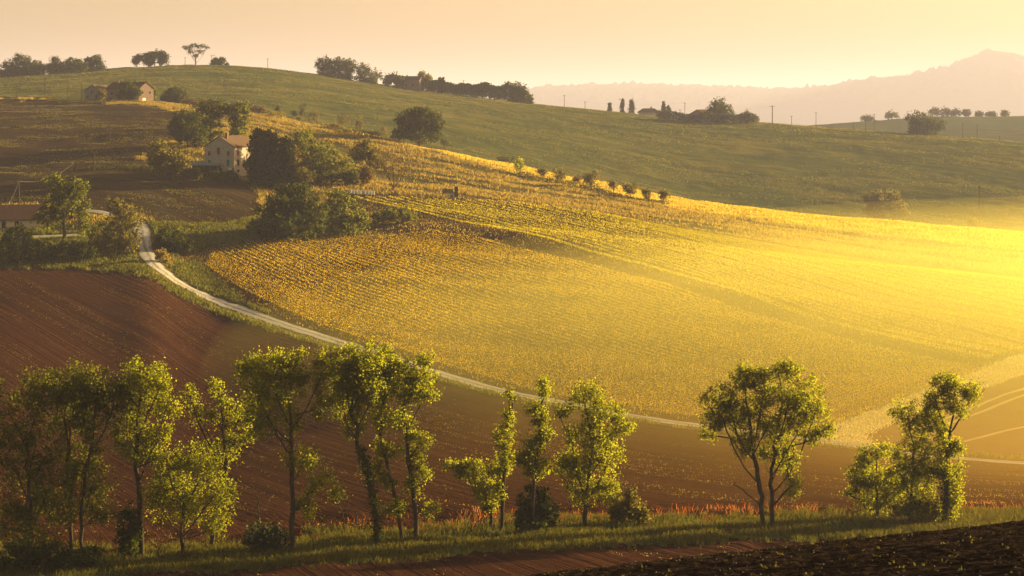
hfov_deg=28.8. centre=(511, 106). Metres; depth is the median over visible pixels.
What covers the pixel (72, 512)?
tall tree
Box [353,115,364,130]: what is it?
tree
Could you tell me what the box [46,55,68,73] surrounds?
skyline tree
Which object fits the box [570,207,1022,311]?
vine row
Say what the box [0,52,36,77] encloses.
skyline tree
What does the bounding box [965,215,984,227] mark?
valley tree
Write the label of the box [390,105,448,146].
oak tree
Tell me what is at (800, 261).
vine row
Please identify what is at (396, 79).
skyline tree
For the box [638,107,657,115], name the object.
hipped villa
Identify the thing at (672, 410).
vine row
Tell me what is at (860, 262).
vine row
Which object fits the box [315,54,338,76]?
skyline tree
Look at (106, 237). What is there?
roadside bush
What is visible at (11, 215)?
roadside house
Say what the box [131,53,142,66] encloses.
skyline tree
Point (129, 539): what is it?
round bush
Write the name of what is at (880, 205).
valley tree
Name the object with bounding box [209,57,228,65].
skyline tree
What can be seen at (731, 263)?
vine row
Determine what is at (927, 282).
vine row
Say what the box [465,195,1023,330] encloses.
vine row
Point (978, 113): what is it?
ridge tree
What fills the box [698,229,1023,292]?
vine row
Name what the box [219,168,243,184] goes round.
garden bush
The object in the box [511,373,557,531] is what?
tall tree
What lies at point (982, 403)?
wheel track
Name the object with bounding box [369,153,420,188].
spreading tree
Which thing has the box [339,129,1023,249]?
ripe grain
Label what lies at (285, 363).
tall tree
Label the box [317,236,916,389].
vine row
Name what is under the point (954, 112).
ridge tree
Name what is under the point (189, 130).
garden tree
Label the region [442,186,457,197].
wooden stand
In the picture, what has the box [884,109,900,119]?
ridge tree
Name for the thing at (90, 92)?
hill barn
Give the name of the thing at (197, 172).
garden bush
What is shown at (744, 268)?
vine row
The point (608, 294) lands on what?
vine row
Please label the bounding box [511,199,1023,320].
vine row
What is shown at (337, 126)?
hedge
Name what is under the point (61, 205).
walnut tree
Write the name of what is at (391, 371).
tall tree
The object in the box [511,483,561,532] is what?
round bush
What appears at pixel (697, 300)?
vine row
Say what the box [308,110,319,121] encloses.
tree
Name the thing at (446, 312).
vine row
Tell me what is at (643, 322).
vineyard weeds
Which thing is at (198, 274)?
bank grass
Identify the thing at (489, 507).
tall tree
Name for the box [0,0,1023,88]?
sky
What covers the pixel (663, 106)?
cypress tree
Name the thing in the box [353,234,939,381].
vine row
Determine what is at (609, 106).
cypress tree
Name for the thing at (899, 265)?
vine row
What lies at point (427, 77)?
skyline tree
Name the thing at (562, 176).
tree
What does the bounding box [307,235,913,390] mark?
vine row
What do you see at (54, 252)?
roadside bush
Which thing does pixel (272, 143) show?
cypress tree
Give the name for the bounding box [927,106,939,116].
ridge tree
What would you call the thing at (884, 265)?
vine row
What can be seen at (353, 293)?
vine row
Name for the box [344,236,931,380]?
vine row
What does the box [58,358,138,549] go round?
tall tree
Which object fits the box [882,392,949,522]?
tall tree
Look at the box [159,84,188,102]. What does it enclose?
round tree
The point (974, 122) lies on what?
distant ridge
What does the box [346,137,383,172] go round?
orchard tree
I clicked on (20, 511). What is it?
tall tree
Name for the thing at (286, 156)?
cypress tree
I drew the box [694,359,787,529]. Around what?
tall tree
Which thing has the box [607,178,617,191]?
tree
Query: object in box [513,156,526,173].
tree
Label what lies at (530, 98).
skyline tree
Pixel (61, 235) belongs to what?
yard path
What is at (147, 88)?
hill house
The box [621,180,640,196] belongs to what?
tree
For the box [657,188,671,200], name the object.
tree
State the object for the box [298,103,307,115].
tree
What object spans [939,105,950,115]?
ridge tree
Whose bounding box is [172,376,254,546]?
tall tree
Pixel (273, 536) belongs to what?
bush
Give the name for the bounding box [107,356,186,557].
tall tree
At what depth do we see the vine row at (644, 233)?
434.88 m
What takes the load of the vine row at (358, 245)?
on the vineyard ground at (381, 227)
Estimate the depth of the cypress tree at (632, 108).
1343.42 m
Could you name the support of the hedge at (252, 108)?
on the meadow
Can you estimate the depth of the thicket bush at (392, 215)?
491.92 m
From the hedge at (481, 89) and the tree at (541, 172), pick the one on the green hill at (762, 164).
the hedge at (481, 89)
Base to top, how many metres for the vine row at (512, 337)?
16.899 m
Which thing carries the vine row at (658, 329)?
on the vineyard ground at (381, 227)
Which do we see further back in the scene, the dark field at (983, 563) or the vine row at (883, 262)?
the vine row at (883, 262)
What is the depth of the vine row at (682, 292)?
398.94 m
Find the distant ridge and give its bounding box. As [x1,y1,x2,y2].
[809,116,1023,131]
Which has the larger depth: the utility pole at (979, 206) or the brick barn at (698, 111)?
the brick barn at (698, 111)
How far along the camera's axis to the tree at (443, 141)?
857.93 m
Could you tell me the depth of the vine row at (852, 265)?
434.58 m
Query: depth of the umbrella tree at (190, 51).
1186.66 m
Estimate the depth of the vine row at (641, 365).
369.27 m
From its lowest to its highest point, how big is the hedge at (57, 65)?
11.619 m
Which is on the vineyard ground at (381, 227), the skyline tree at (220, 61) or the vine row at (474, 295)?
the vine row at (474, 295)
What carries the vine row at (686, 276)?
on the vineyard ground at (381, 227)
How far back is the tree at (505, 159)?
737.67 m
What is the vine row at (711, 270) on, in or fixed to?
on the vineyard ground at (381, 227)
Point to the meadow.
(344, 148)
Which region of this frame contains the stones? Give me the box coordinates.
[525,520,1023,575]
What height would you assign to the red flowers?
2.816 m
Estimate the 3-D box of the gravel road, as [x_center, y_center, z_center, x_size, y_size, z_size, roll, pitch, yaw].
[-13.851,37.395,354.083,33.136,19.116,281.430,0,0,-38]
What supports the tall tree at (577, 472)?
on the grass verge
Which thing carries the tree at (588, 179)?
on the ripe grain
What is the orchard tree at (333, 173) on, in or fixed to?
on the meadow
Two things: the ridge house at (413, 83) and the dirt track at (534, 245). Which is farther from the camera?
the ridge house at (413, 83)
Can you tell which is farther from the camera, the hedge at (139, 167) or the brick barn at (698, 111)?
the brick barn at (698, 111)
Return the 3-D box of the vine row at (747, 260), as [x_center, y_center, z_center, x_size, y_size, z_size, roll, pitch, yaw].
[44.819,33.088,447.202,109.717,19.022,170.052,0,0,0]
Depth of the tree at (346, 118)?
878.24 m
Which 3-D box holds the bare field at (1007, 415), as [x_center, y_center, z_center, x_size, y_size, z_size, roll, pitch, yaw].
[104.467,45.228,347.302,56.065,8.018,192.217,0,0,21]
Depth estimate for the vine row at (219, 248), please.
360.72 m
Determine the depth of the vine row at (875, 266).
435.90 m
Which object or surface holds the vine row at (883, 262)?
on the vineyard ground at (381, 227)
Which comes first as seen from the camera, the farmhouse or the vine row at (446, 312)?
the vine row at (446, 312)
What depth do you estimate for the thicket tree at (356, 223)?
477.19 m
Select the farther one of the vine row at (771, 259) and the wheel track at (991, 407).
the vine row at (771, 259)
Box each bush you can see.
[0,222,48,264]
[0,534,111,572]
[38,239,101,260]
[87,195,143,254]
[112,499,143,557]
[148,223,196,252]
[154,247,172,262]
[189,167,203,179]
[209,170,221,181]
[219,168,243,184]
[240,518,290,552]
[291,166,315,184]
[359,163,374,183]
[369,205,418,223]
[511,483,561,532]
[607,484,651,525]
[887,492,942,522]
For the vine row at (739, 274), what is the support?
on the vineyard ground at (381, 227)
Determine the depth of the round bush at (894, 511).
185.83 m
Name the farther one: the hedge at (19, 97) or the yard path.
the hedge at (19, 97)
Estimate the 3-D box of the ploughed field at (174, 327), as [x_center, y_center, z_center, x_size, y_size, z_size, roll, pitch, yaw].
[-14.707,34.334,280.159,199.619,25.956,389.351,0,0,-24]
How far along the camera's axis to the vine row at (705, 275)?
419.99 m
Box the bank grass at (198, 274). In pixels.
[0,200,1023,460]
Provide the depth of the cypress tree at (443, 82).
1179.26 m
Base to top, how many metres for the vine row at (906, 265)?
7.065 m
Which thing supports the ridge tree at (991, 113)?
on the distant ridge
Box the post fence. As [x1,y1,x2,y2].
[373,134,533,176]
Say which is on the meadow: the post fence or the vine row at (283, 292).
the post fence
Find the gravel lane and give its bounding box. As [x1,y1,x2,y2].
[70,209,142,223]
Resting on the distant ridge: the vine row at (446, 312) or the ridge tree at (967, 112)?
the ridge tree at (967, 112)
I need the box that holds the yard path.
[13,233,80,237]
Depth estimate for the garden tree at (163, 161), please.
542.95 m
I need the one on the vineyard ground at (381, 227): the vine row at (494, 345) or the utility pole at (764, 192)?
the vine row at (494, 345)
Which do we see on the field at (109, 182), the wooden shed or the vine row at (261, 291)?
the wooden shed
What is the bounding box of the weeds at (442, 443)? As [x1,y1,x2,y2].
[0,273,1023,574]
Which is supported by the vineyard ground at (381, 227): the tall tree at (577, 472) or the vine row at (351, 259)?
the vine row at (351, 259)
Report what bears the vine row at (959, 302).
on the vineyard ground at (381, 227)
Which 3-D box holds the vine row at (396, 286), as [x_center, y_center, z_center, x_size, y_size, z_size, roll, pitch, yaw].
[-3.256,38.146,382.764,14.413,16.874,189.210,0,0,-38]
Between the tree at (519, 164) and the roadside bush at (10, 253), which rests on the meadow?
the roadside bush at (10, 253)
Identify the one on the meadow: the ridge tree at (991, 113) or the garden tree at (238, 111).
the garden tree at (238, 111)
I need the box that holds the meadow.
[0,100,1023,465]
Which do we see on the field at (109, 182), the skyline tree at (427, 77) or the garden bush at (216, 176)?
the garden bush at (216, 176)
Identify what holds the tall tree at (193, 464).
on the grass verge
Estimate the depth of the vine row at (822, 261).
437.43 m
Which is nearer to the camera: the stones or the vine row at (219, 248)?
the stones
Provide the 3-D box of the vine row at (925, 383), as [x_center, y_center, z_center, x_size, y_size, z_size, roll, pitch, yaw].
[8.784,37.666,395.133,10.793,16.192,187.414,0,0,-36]
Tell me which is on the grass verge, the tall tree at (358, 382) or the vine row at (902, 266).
the tall tree at (358, 382)
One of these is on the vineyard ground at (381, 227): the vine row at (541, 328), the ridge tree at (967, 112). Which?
the vine row at (541, 328)
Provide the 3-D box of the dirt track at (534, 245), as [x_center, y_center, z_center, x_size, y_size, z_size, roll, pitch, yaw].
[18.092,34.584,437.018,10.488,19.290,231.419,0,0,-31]
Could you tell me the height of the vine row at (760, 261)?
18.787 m
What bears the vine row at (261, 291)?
on the vineyard ground at (381, 227)
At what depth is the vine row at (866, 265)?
432.95 m
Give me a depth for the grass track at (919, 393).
313.55 m
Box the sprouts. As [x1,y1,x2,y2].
[555,522,1014,575]
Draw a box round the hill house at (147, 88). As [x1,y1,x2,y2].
[105,81,153,100]
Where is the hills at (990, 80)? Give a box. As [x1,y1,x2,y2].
[464,48,1023,125]
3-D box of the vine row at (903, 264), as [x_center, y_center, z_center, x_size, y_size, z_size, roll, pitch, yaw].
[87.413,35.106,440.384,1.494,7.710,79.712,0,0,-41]
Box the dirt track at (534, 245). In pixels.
[356,199,989,366]
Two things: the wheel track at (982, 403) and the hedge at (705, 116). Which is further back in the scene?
the hedge at (705, 116)
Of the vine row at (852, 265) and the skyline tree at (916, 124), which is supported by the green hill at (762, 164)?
the skyline tree at (916, 124)
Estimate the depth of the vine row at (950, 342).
419.24 m
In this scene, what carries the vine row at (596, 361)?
on the vineyard ground at (381, 227)
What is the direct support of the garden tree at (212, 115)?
on the meadow
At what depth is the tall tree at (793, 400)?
184.00 m
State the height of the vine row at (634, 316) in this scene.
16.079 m
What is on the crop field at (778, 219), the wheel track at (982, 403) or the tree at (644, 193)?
the tree at (644, 193)
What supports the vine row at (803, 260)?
on the vineyard ground at (381, 227)
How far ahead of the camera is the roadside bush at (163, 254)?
430.31 m
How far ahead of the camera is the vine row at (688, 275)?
415.66 m
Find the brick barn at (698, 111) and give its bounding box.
[690,109,706,120]
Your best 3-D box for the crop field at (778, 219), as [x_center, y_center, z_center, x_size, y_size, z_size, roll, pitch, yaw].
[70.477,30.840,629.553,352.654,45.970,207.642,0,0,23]
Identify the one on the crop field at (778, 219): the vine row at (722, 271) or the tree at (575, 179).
the tree at (575, 179)
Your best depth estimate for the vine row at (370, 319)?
355.67 m
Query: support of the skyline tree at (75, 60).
on the green hill at (762, 164)
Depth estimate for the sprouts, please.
50.15 m
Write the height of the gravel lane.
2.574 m
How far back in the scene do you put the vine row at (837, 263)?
437.18 m
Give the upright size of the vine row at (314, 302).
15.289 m
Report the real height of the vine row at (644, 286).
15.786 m
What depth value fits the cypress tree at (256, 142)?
544.89 m
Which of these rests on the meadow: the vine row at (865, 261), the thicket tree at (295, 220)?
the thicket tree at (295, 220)
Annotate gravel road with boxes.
[134,224,1023,463]
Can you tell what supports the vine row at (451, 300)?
on the vineyard ground at (381, 227)
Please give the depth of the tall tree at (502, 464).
181.52 m
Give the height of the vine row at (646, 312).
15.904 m
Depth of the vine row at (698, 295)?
398.56 m
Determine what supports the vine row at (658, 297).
on the vineyard ground at (381, 227)
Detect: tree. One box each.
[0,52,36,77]
[0,364,80,566]
[24,355,106,554]
[29,171,92,237]
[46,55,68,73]
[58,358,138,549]
[65,57,83,72]
[81,54,108,70]
[96,88,107,100]
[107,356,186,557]
[112,79,142,100]
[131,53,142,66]
[138,50,158,66]
[138,435,242,555]
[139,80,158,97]
[143,137,189,178]
[155,49,170,65]
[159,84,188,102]
[166,104,210,147]
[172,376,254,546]
[182,43,208,64]
[188,96,231,140]
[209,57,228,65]
[221,99,255,134]
[230,345,350,550]
[242,127,271,185]
[245,181,330,240]
[253,128,284,187]
[272,135,300,189]
[289,126,334,169]
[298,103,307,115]
[301,144,364,185]
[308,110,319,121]
[314,186,372,236]
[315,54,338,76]
[318,332,394,542]
[328,56,360,79]
[337,113,353,124]
[337,499,349,530]
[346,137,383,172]
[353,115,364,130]
[354,62,382,83]
[355,343,409,540]
[368,126,387,135]
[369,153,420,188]
[379,71,405,87]
[386,347,444,538]
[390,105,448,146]
[418,69,432,89]
[436,78,441,92]
[439,77,445,92]
[439,138,451,146]
[439,457,499,527]
[483,383,518,529]
[494,152,516,162]
[506,81,529,101]
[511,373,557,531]
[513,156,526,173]
[522,94,534,103]
[535,167,548,176]
[548,378,637,525]
[551,167,567,181]
[571,175,581,182]
[578,169,601,185]
[606,102,611,110]
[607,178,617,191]
[619,98,625,112]
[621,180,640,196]
[627,97,635,113]
[639,186,652,199]
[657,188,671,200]
[661,101,666,110]
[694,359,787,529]
[704,96,735,122]
[755,356,840,526]
[839,436,904,516]
[857,186,909,220]
[859,114,874,121]
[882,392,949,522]
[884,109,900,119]
[903,108,946,135]
[915,369,984,521]
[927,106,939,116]
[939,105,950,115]
[950,107,963,116]
[961,109,971,116]
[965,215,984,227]
[974,110,983,115]
[984,111,997,116]
[1000,109,1010,115]
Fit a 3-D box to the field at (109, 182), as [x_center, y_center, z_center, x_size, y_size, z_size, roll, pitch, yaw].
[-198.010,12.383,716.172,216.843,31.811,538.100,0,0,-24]
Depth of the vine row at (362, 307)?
360.78 m
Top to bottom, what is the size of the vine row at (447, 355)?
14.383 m
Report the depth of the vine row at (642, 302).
387.49 m
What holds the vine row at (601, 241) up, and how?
on the vineyard ground at (381, 227)
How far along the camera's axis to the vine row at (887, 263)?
438.19 m
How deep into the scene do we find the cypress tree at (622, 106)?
1343.18 m
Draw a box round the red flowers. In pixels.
[298,499,1023,538]
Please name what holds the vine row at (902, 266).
on the vineyard ground at (381, 227)
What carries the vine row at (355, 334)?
on the vineyard ground at (381, 227)
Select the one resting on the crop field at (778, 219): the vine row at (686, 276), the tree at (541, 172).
the tree at (541, 172)
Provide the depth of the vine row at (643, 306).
386.71 m
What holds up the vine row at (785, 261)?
on the vineyard ground at (381, 227)
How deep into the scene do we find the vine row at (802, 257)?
446.46 m
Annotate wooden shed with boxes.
[189,161,221,172]
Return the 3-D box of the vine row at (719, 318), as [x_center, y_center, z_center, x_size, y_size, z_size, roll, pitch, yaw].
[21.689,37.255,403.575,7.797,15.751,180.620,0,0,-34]
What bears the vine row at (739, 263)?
on the vineyard ground at (381, 227)
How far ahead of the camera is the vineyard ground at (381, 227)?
392.10 m
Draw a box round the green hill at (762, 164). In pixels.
[0,65,1023,231]
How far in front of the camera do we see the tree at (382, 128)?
869.73 m
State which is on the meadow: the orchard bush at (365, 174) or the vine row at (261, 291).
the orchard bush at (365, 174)
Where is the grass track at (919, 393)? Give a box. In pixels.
[818,355,1023,446]
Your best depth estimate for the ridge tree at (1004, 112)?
1808.48 m
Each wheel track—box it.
[919,388,1023,427]
[935,394,1023,428]
[959,426,1023,442]
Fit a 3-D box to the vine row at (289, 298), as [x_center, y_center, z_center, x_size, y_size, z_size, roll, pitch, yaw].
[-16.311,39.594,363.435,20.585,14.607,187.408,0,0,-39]
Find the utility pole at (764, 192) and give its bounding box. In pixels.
[764,178,764,207]
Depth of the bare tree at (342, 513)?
182.25 m
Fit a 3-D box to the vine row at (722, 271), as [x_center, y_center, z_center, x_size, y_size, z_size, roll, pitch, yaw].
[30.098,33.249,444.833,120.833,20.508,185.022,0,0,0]
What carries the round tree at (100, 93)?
on the meadow
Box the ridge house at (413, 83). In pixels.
[395,75,423,90]
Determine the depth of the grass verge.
174.57 m
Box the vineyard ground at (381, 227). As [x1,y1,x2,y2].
[177,193,1023,429]
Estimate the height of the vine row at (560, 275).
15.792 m
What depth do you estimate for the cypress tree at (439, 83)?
1178.92 m
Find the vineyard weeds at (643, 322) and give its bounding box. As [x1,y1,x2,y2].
[173,193,1023,428]
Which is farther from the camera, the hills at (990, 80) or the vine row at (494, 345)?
the hills at (990, 80)
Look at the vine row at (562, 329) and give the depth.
372.18 m
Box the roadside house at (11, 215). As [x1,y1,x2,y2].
[0,204,42,228]
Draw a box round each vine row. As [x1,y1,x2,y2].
[205,261,840,421]
[205,263,835,421]
[207,255,841,421]
[208,254,843,419]
[209,252,849,419]
[210,252,853,416]
[210,254,851,415]
[212,246,855,412]
[213,248,862,411]
[213,251,854,414]
[218,243,863,409]
[224,246,867,410]
[230,241,868,410]
[234,243,870,406]
[240,239,874,408]
[245,242,874,404]
[252,241,879,406]
[257,236,883,405]
[264,240,887,404]
[269,239,890,400]
[272,235,891,401]
[279,239,895,398]
[283,239,897,398]
[289,238,903,396]
[295,238,905,394]
[299,238,910,393]
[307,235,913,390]
[309,239,913,393]
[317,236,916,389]
[320,235,922,388]
[327,237,922,388]
[331,231,927,387]
[336,231,928,383]
[342,235,932,382]
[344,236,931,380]
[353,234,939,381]
[354,196,989,359]
[356,195,993,355]
[359,231,940,379]
[365,192,1001,355]
[367,233,946,376]
[373,233,950,375]
[378,194,1004,354]
[378,230,953,376]
[384,229,958,375]
[387,195,1007,353]
[389,196,1017,349]
[390,232,963,376]
[398,233,966,374]
[401,195,1021,349]
[405,231,968,374]
[409,231,971,370]
[413,195,1023,347]
[415,227,976,371]
[421,193,1023,346]
[423,229,977,367]
[426,225,984,369]
[433,196,1022,341]
[443,194,1022,338]
[451,199,1022,333]
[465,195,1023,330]
[477,198,1022,327]
[489,198,1023,325]
[498,200,1023,322]
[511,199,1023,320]
[521,200,1021,319]
[541,200,1023,317]
[554,204,1023,316]
[564,205,1023,313]
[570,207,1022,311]
[582,205,1023,308]
[591,209,1020,307]
[606,209,1022,307]
[614,211,1022,304]
[624,215,1023,303]
[627,217,1020,301]
[651,221,1023,299]
[660,224,1023,298]
[662,220,1023,297]
[679,223,1020,294]
[692,228,1021,293]
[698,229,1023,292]
[716,232,1023,291]
[727,235,1023,289]
[734,236,1023,287]
[752,236,1023,286]
[762,237,1023,285]
[774,242,1023,282]
[793,243,1023,283]
[836,250,1022,278]
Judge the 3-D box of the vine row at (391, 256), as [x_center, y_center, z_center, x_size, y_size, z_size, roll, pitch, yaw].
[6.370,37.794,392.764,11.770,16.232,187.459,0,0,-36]
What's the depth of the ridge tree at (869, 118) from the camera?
1807.62 m
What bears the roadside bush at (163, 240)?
on the meadow
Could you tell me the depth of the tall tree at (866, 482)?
188.96 m
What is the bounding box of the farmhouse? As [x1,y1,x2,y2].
[203,133,253,175]
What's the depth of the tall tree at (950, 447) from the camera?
185.26 m
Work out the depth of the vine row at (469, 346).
354.55 m
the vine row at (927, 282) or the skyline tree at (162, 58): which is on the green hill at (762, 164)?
the skyline tree at (162, 58)
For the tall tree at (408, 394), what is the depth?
176.31 m
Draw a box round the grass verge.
[1,507,1023,575]
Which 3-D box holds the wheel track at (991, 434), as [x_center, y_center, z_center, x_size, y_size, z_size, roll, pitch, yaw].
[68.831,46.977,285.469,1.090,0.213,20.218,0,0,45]
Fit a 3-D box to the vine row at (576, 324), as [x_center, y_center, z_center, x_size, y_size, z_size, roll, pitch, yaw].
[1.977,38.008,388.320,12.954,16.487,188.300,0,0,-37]
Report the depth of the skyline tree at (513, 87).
1166.13 m
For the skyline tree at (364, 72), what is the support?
on the green hill at (762, 164)
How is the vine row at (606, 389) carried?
on the vineyard ground at (381, 227)
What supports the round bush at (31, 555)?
on the grass verge
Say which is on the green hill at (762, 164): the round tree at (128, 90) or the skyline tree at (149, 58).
the skyline tree at (149, 58)
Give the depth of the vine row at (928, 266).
439.53 m
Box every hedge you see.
[0,60,89,77]
[0,96,56,98]
[86,164,257,185]
[180,97,269,114]
[266,111,379,137]
[423,79,529,102]
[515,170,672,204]
[655,110,759,123]
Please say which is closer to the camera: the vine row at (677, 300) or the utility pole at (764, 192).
the vine row at (677, 300)
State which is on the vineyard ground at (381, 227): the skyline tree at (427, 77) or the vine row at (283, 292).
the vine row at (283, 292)
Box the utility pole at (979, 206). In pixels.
[979,186,981,226]
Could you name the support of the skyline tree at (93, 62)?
on the green hill at (762, 164)
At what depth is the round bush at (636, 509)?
182.50 m
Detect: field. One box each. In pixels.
[0,98,259,222]
[0,267,1023,575]
[444,153,1023,249]
[526,520,1023,575]
[864,375,1023,459]
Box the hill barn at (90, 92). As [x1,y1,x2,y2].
[83,85,106,100]
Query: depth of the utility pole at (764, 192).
839.89 m
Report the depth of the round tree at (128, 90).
809.70 m
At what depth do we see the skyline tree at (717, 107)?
1114.38 m
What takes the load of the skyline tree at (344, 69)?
on the green hill at (762, 164)
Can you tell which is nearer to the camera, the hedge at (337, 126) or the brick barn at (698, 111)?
the hedge at (337, 126)
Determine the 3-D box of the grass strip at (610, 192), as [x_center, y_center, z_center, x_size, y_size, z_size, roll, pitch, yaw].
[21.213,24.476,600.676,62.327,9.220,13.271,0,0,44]
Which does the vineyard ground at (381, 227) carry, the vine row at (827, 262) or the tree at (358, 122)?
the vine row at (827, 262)
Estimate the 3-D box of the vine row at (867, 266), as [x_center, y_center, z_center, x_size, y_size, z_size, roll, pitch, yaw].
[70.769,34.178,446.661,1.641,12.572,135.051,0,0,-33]
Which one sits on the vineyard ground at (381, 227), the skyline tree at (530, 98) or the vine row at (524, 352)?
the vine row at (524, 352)
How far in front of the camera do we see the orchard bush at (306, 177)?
544.59 m
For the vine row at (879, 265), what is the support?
on the vineyard ground at (381, 227)

